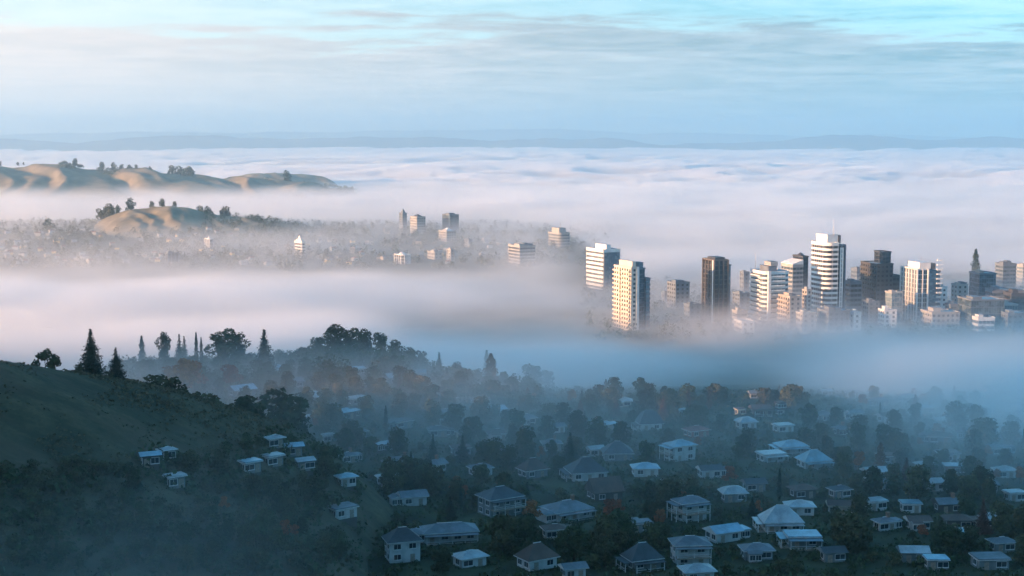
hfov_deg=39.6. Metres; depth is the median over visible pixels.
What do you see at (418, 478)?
broadleaf tree
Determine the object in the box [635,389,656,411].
broadleaf tree
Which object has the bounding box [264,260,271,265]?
house
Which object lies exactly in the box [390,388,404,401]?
broadleaf tree
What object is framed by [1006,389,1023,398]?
house
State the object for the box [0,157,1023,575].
ground
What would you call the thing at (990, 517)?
house
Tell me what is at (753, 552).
house
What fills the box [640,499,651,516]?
broadleaf tree
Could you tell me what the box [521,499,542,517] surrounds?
autumn tree
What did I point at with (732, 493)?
house
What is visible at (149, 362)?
broadleaf tree
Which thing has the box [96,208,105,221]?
hill tree
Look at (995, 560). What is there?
house
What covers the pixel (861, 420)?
broadleaf tree
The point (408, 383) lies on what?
broadleaf tree
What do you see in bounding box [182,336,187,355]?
conifer
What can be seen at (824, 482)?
shrub
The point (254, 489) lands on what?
broadleaf tree
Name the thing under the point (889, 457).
house
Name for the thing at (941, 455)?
broadleaf tree
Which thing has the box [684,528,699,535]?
broadleaf tree
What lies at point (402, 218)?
tower
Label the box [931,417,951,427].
house
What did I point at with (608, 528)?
broadleaf tree
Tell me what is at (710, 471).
house
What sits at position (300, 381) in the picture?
house
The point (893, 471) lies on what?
broadleaf tree
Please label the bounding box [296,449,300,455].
door
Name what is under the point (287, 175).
hill tree
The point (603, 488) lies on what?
house
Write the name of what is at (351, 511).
door
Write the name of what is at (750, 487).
window
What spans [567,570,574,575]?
window
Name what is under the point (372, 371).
broadleaf tree
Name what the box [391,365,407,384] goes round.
broadleaf tree
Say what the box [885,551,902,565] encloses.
shrub
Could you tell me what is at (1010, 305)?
building
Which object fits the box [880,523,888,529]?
window
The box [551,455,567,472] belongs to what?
broadleaf tree
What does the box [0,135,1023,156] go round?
mountains
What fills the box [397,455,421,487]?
broadleaf tree
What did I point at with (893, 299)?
building
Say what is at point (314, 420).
autumn tree
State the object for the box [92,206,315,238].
hill
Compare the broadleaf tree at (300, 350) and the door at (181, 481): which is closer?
the door at (181, 481)
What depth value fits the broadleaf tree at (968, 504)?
415.20 m
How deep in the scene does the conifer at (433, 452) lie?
494.80 m
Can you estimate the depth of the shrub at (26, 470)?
307.71 m
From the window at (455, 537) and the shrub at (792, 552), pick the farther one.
the window at (455, 537)
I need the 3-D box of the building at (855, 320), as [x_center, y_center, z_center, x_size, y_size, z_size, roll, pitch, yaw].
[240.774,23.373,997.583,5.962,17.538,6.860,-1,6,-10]
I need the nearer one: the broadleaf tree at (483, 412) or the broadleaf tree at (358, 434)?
the broadleaf tree at (358, 434)
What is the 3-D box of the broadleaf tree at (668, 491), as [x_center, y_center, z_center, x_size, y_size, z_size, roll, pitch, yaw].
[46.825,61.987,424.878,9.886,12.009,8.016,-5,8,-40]
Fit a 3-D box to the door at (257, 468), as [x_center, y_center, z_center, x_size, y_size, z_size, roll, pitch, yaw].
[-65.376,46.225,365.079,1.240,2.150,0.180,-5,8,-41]
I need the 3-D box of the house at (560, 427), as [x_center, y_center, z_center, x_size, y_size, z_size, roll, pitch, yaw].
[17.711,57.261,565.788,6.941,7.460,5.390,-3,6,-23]
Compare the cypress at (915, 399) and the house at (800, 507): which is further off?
the cypress at (915, 399)
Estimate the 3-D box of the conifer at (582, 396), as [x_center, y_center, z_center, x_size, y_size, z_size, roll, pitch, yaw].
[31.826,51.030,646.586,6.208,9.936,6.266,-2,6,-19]
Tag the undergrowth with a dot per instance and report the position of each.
(337, 500)
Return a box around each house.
[18,252,26,256]
[137,450,161,470]
[149,256,155,260]
[155,446,177,461]
[162,471,187,490]
[226,383,257,398]
[237,457,263,474]
[240,260,247,264]
[261,451,284,469]
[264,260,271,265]
[264,434,286,450]
[281,377,304,387]
[283,441,304,457]
[294,456,316,475]
[303,414,314,422]
[312,391,319,402]
[321,432,334,441]
[327,501,358,527]
[333,472,358,491]
[338,407,361,418]
[338,447,362,463]
[346,395,364,406]
[352,366,366,374]
[374,473,398,486]
[376,436,394,452]
[380,255,387,259]
[381,452,413,465]
[381,526,422,562]
[382,373,394,383]
[384,417,413,429]
[388,489,429,505]
[410,521,479,545]
[413,369,428,378]
[419,454,448,471]
[426,425,454,437]
[438,408,447,421]
[449,444,471,455]
[452,549,489,568]
[454,430,462,438]
[466,463,494,475]
[469,397,490,403]
[474,485,527,517]
[485,428,507,441]
[490,404,507,416]
[513,541,560,570]
[515,457,549,478]
[521,413,537,424]
[535,494,596,523]
[539,523,570,540]
[540,435,562,451]
[551,422,566,432]
[557,561,588,575]
[558,456,608,481]
[584,476,624,501]
[586,445,603,456]
[600,441,634,460]
[604,420,616,429]
[612,397,632,406]
[614,542,665,572]
[615,517,653,533]
[630,462,660,476]
[631,410,663,430]
[658,439,697,461]
[665,495,711,522]
[668,535,712,564]
[676,563,717,575]
[681,425,711,437]
[695,464,727,478]
[702,522,751,543]
[717,485,749,502]
[733,407,745,415]
[734,416,758,428]
[737,542,775,562]
[739,477,768,491]
[747,390,759,398]
[748,404,772,416]
[752,504,804,533]
[755,449,789,462]
[768,439,810,454]
[771,422,794,431]
[774,401,786,415]
[775,529,822,550]
[782,499,816,515]
[785,483,818,498]
[794,449,834,469]
[816,545,848,562]
[817,410,830,420]
[820,389,833,395]
[825,484,853,498]
[825,500,853,514]
[830,421,848,436]
[842,409,864,419]
[844,390,860,397]
[859,466,887,478]
[865,496,888,510]
[866,394,888,406]
[870,511,902,531]
[874,412,889,423]
[876,452,896,463]
[880,478,888,491]
[894,391,918,401]
[896,545,931,563]
[898,499,922,513]
[903,515,932,530]
[911,457,937,471]
[918,428,953,443]
[920,401,936,413]
[922,477,944,491]
[922,554,950,570]
[930,492,964,513]
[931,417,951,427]
[934,449,961,461]
[940,513,979,527]
[941,462,964,474]
[955,428,976,438]
[958,389,972,399]
[968,551,1011,569]
[978,512,996,524]
[979,384,1002,394]
[985,408,992,417]
[985,443,1016,455]
[985,536,1015,552]
[990,465,1016,477]
[992,427,1019,438]
[994,480,1000,492]
[997,400,1019,408]
[1001,488,1023,501]
[1005,410,1023,419]
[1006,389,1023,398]
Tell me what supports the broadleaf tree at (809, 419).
on the ground at (678, 217)
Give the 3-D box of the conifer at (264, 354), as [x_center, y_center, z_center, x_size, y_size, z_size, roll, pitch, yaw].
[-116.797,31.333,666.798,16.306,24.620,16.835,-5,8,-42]
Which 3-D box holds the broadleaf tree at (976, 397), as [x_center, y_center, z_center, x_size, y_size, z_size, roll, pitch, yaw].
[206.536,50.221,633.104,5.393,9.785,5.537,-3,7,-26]
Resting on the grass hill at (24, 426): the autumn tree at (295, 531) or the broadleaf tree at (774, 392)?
the autumn tree at (295, 531)
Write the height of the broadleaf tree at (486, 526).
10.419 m
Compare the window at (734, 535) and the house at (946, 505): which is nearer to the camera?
the window at (734, 535)
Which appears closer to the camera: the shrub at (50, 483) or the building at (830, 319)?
the shrub at (50, 483)
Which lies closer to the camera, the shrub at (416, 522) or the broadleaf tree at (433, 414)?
the shrub at (416, 522)
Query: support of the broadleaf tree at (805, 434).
on the ground at (678, 217)
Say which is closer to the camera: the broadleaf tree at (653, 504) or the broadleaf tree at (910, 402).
the broadleaf tree at (653, 504)
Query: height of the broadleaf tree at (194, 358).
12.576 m
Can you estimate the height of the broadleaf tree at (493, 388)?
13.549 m
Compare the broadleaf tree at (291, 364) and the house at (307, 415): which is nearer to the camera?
the house at (307, 415)
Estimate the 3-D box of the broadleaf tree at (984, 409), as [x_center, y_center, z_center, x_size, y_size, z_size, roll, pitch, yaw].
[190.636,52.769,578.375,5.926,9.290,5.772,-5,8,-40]
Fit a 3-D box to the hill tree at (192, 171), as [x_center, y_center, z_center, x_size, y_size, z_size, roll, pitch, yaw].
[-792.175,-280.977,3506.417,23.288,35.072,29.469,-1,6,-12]
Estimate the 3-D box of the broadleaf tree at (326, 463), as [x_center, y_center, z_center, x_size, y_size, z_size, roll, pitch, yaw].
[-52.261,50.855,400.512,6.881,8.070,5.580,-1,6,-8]
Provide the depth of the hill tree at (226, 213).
2014.86 m
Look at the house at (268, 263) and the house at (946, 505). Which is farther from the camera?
the house at (268, 263)
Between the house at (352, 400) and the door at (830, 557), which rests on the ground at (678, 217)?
the house at (352, 400)
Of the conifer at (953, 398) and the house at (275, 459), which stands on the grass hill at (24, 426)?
the house at (275, 459)
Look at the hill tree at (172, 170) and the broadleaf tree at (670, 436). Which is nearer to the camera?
the broadleaf tree at (670, 436)
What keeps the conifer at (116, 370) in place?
on the grass hill at (24, 426)
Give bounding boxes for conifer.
[79,329,107,375]
[108,347,128,378]
[174,334,184,357]
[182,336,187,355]
[250,329,277,372]
[401,515,407,526]
[427,434,439,459]
[437,352,443,369]
[443,496,456,520]
[455,435,472,463]
[561,432,579,462]
[567,443,576,463]
[577,391,585,409]
[610,397,623,417]
[658,396,668,420]
[745,497,757,518]
[899,458,909,480]
[950,386,956,401]
[973,499,994,535]
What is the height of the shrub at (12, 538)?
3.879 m
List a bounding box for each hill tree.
[42,218,54,232]
[72,158,78,166]
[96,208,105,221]
[102,207,110,218]
[105,203,114,214]
[113,204,120,213]
[125,197,135,209]
[159,199,164,206]
[167,165,177,173]
[175,166,182,173]
[179,166,191,175]
[186,167,194,175]
[204,206,213,213]
[219,206,230,215]
[283,170,291,180]
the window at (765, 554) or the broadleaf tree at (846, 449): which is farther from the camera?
the broadleaf tree at (846, 449)
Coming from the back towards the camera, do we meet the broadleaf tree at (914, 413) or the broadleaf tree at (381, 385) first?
the broadleaf tree at (381, 385)
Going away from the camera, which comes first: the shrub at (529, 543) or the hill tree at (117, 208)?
the shrub at (529, 543)
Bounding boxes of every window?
[150,457,159,464]
[168,451,175,457]
[169,478,177,485]
[244,464,254,471]
[268,458,277,464]
[269,440,277,446]
[305,462,314,468]
[338,510,344,517]
[343,457,350,461]
[349,478,355,483]
[393,544,400,550]
[393,554,400,560]
[405,499,411,504]
[409,542,416,548]
[454,536,461,539]
[463,560,473,567]
[524,561,528,568]
[529,471,534,476]
[546,531,556,537]
[547,559,553,565]
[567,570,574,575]
[575,474,581,479]
[599,494,604,499]
[637,470,643,474]
[680,560,687,563]
[732,533,738,538]
[738,494,743,499]
[745,531,749,536]
[748,485,755,489]
[749,555,754,561]
[755,555,761,560]
[762,552,771,557]
[797,491,805,496]
[804,508,810,513]
[835,554,845,559]
[843,490,850,495]
[878,502,886,507]
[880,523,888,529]
[903,505,912,510]
[930,437,937,441]
[937,562,948,567]
[953,505,960,510]
[961,522,970,527]
[996,561,1007,567]
[998,472,1006,476]
[1005,544,1014,549]
[1017,494,1023,499]
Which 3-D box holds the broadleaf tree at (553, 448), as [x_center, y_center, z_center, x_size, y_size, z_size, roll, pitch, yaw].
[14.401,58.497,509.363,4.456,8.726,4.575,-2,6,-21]
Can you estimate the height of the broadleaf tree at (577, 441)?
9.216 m
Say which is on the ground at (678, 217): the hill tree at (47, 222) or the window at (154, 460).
the hill tree at (47, 222)
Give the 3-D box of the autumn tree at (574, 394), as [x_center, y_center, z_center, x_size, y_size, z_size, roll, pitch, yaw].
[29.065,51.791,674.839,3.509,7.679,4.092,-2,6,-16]
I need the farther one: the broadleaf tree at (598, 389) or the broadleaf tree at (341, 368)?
the broadleaf tree at (598, 389)
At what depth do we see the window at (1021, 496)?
441.23 m
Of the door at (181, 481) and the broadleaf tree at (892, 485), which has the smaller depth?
the door at (181, 481)
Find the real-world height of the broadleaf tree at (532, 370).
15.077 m
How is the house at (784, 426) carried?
on the ground at (678, 217)
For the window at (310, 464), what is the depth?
393.11 m
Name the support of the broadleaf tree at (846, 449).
on the ground at (678, 217)
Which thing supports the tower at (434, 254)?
on the ground at (678, 217)
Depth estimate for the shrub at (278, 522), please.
338.31 m
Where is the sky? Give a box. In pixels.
[0,0,1023,138]
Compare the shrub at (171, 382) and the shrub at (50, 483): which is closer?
the shrub at (50, 483)
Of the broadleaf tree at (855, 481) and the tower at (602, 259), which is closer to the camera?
the broadleaf tree at (855, 481)
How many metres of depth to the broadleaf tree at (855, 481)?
445.62 m
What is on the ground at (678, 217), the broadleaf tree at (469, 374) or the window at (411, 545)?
the broadleaf tree at (469, 374)
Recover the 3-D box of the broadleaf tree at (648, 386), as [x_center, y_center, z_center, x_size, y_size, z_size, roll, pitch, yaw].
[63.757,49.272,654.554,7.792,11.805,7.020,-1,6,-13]
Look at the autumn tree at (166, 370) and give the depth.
615.87 m
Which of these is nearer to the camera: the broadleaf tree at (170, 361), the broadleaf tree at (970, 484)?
the broadleaf tree at (970, 484)
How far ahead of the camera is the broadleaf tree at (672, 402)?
601.80 m
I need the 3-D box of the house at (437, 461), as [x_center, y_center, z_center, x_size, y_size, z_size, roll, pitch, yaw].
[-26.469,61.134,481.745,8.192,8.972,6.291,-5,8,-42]
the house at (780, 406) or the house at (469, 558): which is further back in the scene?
the house at (780, 406)
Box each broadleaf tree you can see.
[121,466,146,493]
[133,359,145,366]
[143,359,157,372]
[161,358,176,366]
[176,449,200,475]
[187,355,203,364]
[211,449,231,471]
[231,395,266,415]
[238,385,251,395]
[238,432,253,449]
[242,473,265,498]
[244,352,253,367]
[254,387,324,445]
[260,380,277,395]
[266,385,282,404]
[272,350,282,362]
[278,363,292,380]
[278,371,296,392]
[284,512,298,531]
[285,359,294,373]
[292,347,314,364]
[294,392,314,413]
[296,516,308,533]
[301,386,314,405]
[306,476,330,503]
[310,402,329,423]
[311,371,328,390]
[313,396,329,408]
[314,455,338,478]
[314,536,335,564]
[316,388,334,403]
[317,451,330,461]
[318,361,334,373]
[321,402,349,427]
[325,364,339,387]
[328,374,346,392]
[330,529,351,558]
[332,382,342,397]
[333,428,356,451]
[336,389,348,407]
[338,365,350,382]
[338,419,360,439]
[343,366,360,387]
[347,376,364,395]
[352,427,365,448]
[357,395,374,412]
[360,399,372,420]
[361,436,377,456]
[366,366,378,379]
[372,377,390,398]
[379,456,404,493]
[385,426,409,455]
[389,355,396,372]
[390,360,404,372]
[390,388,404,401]
[390,393,408,409]
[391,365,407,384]
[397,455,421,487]
[399,369,418,394]
[402,474,414,490]
[403,347,419,363]
[412,375,435,393]
[414,463,437,488]
[416,458,431,475]
[419,463,445,496]
[420,399,441,422]
[421,384,440,406]
[422,391,435,406]
[425,405,441,425]
[430,545,452,572]
[440,403,465,430]
[445,476,465,505]
[448,389,457,406]
[452,362,461,371]
[453,371,469,391]
[457,425,474,447]
[460,368,476,383]
[462,416,485,440]
[467,486,482,504]
[468,396,494,421]
[472,463,490,487]
[473,439,488,462]
[481,437,503,465]
[482,379,500,403]
[484,515,513,541]
[488,512,517,555]
[490,404,500,419]
[493,471,513,488]
[499,371,507,384]
[499,409,511,428]
[500,444,520,467]
[504,376,518,389]
[505,423,517,443]
[508,408,525,431]
[513,484,529,501]
[514,426,535,458]
[514,516,537,544]
[520,513,533,529]
[522,363,543,385]
[538,415,555,438]
[540,370,554,385]
[545,439,557,458]
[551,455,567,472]
[552,402,572,424]
[553,529,565,552]
[558,524,592,559]
[567,409,587,436]
[567,436,585,455]
[581,394,601,414]
[584,389,594,396]
[584,416,610,443]
[591,512,629,552]
[591,539,615,566]
[593,384,605,405]
[594,434,607,445]
[600,387,621,409]
[606,377,623,395]
[610,421,632,444]
[610,508,628,535]
[613,470,624,485]
[617,517,640,549]
[625,410,638,426]
[629,478,643,499]
[632,377,645,398]
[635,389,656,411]
[638,440,657,463]
[638,480,656,500]
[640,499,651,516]
[640,521,669,551]
[643,382,657,401]
[648,500,663,522]
[653,394,666,413]
[656,475,685,508]
[659,431,675,444]
[660,386,667,394]
[660,525,672,549]
[661,388,680,405]
[663,428,673,439]
[665,394,682,416]
[669,475,682,494]
[678,383,697,403]
[678,474,702,495]
[679,404,704,427]
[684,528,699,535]
[689,486,707,497]
[703,383,722,402]
[714,386,729,406]
[714,414,727,430]
[732,441,744,460]
[735,433,751,451]
[742,427,756,447]
[755,387,776,405]
[770,389,781,407]
[778,386,798,410]
[790,385,810,408]
[796,427,816,446]
[797,403,818,427]
[814,423,830,440]
[820,434,833,450]
[825,407,844,426]
[829,509,859,545]
[830,446,840,463]
[834,451,853,478]
[837,446,853,465]
[837,516,876,554]
[845,473,862,490]
[847,415,869,434]
[848,491,871,518]
[849,422,868,451]
[861,465,883,496]
[868,385,878,397]
[871,390,878,397]
[872,423,897,451]
[883,428,904,451]
[884,463,903,481]
[884,475,904,497]
[886,409,903,430]
[896,433,912,453]
[902,464,935,498]
[907,398,918,409]
[908,402,921,425]
[913,422,925,435]
[920,456,938,474]
[928,385,943,399]
[929,520,949,544]
[933,449,949,464]
[934,523,964,558]
[939,399,951,414]
[941,469,959,493]
[942,400,969,429]
[944,529,968,551]
[953,413,969,428]
[954,391,970,402]
[956,395,966,408]
[956,493,978,515]
[957,474,981,497]
[958,455,983,475]
[961,524,980,551]
[963,429,985,453]
[964,403,971,423]
[965,417,1000,444]
[966,404,984,427]
[968,390,982,405]
[970,465,996,497]
[971,446,986,466]
[979,407,989,417]
[981,479,995,506]
[989,500,1016,535]
[997,448,1013,464]
[999,421,1020,441]
[1006,414,1021,429]
[1010,504,1023,535]
[1013,533,1023,565]
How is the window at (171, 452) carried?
in the house at (170, 449)
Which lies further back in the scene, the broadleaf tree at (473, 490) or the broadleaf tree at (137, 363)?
the broadleaf tree at (137, 363)
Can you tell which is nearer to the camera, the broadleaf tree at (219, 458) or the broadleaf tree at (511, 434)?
the broadleaf tree at (219, 458)
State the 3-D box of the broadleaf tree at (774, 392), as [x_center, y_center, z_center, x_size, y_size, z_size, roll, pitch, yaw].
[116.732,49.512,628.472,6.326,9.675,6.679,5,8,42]
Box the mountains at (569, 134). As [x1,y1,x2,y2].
[0,128,968,144]
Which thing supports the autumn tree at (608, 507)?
on the ground at (678, 217)
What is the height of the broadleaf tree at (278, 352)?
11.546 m
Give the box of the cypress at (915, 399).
[913,394,917,405]
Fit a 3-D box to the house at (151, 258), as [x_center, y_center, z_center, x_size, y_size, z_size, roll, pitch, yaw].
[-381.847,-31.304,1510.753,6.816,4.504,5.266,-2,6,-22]
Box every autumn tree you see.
[161,365,174,378]
[168,358,198,387]
[183,360,208,392]
[218,496,229,511]
[220,364,243,385]
[280,519,291,535]
[289,524,298,534]
[312,418,318,426]
[462,484,467,498]
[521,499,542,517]
[567,391,573,400]
[570,389,577,397]
[603,499,616,513]
[615,499,625,510]
[654,508,665,525]
[693,436,701,448]
[721,465,738,484]
[755,500,762,511]
[854,451,864,471]
[858,394,867,406]
[917,524,928,535]
[984,445,992,453]
[992,468,1000,479]
[1016,466,1023,479]
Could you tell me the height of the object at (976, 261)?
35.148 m
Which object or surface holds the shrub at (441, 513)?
on the ground at (678, 217)
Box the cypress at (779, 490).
[775,469,782,500]
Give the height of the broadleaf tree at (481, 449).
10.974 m
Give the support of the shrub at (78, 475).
on the grass hill at (24, 426)
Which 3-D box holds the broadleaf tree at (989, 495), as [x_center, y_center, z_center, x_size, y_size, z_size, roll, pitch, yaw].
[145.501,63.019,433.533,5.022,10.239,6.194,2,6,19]
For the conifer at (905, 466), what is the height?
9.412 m
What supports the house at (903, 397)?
on the ground at (678, 217)
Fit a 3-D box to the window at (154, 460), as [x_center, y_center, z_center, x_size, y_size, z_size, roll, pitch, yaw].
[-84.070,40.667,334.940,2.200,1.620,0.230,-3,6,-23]
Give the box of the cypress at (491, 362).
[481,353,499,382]
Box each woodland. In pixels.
[0,208,613,271]
[58,160,355,194]
[105,342,546,410]
[578,275,1023,341]
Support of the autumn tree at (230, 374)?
on the ground at (678, 217)
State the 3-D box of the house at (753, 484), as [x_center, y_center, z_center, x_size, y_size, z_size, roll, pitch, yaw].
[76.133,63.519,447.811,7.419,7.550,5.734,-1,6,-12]
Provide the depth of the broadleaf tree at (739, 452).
497.57 m
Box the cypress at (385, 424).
[383,405,388,430]
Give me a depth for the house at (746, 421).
572.48 m
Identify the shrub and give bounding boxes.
[0,460,14,473]
[0,468,29,484]
[3,532,20,546]
[19,465,32,479]
[27,459,41,471]
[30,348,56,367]
[41,477,63,492]
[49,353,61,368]
[67,455,87,468]
[68,470,88,485]
[73,364,83,372]
[74,464,96,478]
[75,509,97,524]
[82,520,102,537]
[87,459,103,475]
[94,498,106,508]
[98,460,112,472]
[113,461,141,477]
[143,374,169,387]
[151,496,169,509]
[161,376,181,389]
[177,384,188,392]
[201,392,221,402]
[220,440,232,452]
[245,450,256,457]
[253,436,265,446]
[275,518,289,527]
[285,432,296,441]
[307,564,325,572]
[315,445,329,456]
[368,470,376,478]
[411,520,421,527]
[436,509,446,522]
[445,455,455,465]
[522,540,533,547]
[555,487,566,498]
[560,517,567,523]
[584,553,600,569]
[627,508,635,516]
[649,427,658,434]
[713,508,722,515]
[714,545,726,556]
[715,515,724,524]
[722,560,734,573]
[728,542,737,551]
[763,501,775,510]
[774,557,792,571]
[786,548,798,559]
[788,432,795,439]
[788,560,804,573]
[818,466,829,474]
[819,478,828,488]
[822,447,833,456]
[829,475,843,485]
[829,505,841,517]
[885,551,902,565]
[906,530,916,537]
[909,539,921,544]
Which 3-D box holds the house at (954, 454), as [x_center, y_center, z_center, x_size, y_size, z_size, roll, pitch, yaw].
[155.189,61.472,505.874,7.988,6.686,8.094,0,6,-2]
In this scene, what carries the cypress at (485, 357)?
on the ground at (678, 217)
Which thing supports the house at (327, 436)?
on the ground at (678, 217)
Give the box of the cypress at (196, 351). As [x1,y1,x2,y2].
[194,332,198,357]
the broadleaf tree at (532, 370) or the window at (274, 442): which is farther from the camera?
the broadleaf tree at (532, 370)
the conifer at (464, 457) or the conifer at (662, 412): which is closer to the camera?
the conifer at (464, 457)
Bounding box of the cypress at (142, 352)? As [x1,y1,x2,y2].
[138,336,146,360]
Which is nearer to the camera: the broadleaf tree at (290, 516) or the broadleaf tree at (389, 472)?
the broadleaf tree at (290, 516)
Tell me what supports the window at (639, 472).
in the house at (643, 469)
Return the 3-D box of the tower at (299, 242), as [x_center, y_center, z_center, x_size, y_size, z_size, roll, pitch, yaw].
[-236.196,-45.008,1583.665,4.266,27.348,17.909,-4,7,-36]
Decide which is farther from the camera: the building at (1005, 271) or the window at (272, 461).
the building at (1005, 271)
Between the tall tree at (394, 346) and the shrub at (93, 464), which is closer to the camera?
the shrub at (93, 464)
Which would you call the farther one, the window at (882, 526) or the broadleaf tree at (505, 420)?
the broadleaf tree at (505, 420)
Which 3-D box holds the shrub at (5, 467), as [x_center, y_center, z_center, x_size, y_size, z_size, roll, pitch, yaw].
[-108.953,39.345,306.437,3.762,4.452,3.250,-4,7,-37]
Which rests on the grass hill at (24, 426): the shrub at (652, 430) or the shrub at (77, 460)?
the shrub at (77, 460)
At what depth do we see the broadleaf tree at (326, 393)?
576.39 m
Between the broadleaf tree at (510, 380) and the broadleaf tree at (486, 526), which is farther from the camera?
the broadleaf tree at (510, 380)
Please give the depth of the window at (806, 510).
417.03 m
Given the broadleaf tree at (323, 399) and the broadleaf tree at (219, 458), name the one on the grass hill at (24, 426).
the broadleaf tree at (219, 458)
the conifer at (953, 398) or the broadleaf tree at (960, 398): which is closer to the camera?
the broadleaf tree at (960, 398)
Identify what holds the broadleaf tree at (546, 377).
on the ground at (678, 217)
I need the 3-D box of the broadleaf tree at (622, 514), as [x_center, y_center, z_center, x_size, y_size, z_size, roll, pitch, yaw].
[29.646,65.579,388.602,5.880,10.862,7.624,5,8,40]
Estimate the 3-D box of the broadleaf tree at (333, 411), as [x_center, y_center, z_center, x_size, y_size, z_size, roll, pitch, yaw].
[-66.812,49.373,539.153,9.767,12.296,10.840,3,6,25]
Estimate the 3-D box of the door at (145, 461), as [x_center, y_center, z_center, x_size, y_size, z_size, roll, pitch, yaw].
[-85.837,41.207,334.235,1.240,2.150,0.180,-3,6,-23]
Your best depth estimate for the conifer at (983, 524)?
401.03 m
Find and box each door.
[144,459,149,467]
[179,478,183,487]
[255,464,259,472]
[278,458,281,465]
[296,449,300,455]
[350,509,353,517]
[410,553,414,561]
[478,559,482,565]
[534,562,538,570]
[721,535,724,542]
[828,555,832,562]
[906,555,911,562]
[914,506,918,512]
[931,562,935,570]
[984,562,988,569]
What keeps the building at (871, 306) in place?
on the ground at (678, 217)
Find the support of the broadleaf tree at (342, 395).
on the ground at (678, 217)
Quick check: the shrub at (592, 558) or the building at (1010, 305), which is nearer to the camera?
the shrub at (592, 558)
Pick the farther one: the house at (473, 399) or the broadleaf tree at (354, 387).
the house at (473, 399)
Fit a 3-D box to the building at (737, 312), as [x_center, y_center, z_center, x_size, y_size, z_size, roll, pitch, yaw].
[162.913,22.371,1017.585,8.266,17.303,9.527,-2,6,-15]
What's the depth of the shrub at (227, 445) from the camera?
367.27 m
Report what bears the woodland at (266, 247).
on the ground at (678, 217)
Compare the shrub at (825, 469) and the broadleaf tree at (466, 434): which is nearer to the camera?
the shrub at (825, 469)
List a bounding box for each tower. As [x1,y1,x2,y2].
[163,251,178,265]
[204,237,213,250]
[294,235,304,255]
[317,254,333,259]
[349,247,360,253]
[394,252,410,263]
[399,209,406,228]
[410,214,425,232]
[427,249,441,259]
[438,228,455,241]
[442,213,458,232]
[447,247,454,260]
[464,237,471,246]
[508,242,535,265]
[548,223,569,248]
[586,243,620,289]
[612,259,650,330]
[701,256,730,322]
[749,253,788,324]
[781,252,808,305]
[810,225,845,318]
[859,250,899,311]
[899,258,942,321]
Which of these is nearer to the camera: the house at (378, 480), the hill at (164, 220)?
the house at (378, 480)
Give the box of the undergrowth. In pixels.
[0,365,1023,575]
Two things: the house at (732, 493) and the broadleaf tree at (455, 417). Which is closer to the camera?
the house at (732, 493)
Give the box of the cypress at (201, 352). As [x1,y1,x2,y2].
[199,338,203,360]
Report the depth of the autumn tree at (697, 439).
525.06 m
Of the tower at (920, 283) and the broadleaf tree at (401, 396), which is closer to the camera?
the broadleaf tree at (401, 396)
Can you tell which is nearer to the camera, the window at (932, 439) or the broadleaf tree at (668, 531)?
the broadleaf tree at (668, 531)
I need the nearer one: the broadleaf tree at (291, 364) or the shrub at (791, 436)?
the shrub at (791, 436)
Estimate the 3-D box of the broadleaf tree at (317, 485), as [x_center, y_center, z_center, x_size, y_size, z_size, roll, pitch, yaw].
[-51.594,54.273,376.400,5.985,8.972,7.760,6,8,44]
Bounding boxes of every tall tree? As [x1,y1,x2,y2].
[154,332,170,363]
[204,328,241,368]
[227,332,250,367]
[307,336,325,355]
[322,323,348,355]
[341,328,363,359]
[358,328,374,366]
[372,332,390,356]
[390,339,405,355]
[416,350,427,361]
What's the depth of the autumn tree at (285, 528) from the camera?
331.92 m
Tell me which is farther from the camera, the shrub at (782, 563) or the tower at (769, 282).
the tower at (769, 282)
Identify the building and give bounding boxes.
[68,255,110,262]
[661,291,666,302]
[667,279,689,308]
[684,301,700,320]
[732,291,749,308]
[732,307,747,326]
[734,318,754,332]
[740,270,749,291]
[776,292,801,329]
[796,309,815,333]
[802,287,811,310]
[817,305,850,332]
[845,278,861,311]
[850,266,860,279]
[850,309,861,330]
[862,298,879,322]
[878,305,896,327]
[885,290,902,323]
[920,306,959,328]
[939,284,947,308]
[945,300,957,310]
[951,281,967,302]
[957,295,1004,328]
[969,270,996,295]
[972,314,994,331]
[985,286,1008,297]
[995,260,1016,288]
[1001,309,1023,331]
[1003,288,1023,311]
[1004,300,1017,309]
[1016,263,1023,286]
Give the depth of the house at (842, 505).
418.90 m
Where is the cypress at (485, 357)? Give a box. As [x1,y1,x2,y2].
[482,350,488,375]
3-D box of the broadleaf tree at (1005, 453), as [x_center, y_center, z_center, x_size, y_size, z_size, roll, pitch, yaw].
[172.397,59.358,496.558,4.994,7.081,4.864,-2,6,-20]
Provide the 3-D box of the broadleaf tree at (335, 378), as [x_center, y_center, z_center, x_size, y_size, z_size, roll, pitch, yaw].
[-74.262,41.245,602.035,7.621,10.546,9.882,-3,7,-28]
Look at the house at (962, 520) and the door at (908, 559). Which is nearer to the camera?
the door at (908, 559)
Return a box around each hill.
[0,164,363,205]
[0,361,393,575]
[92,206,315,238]
[225,172,339,187]
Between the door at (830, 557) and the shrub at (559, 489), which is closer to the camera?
the door at (830, 557)
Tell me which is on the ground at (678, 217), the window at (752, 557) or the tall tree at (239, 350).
the tall tree at (239, 350)
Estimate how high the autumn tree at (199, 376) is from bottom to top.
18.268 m
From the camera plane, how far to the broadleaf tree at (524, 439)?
505.18 m
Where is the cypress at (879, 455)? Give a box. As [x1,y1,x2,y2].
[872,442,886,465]
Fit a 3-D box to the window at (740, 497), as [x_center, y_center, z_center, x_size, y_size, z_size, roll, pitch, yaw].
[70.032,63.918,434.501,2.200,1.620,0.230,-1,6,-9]

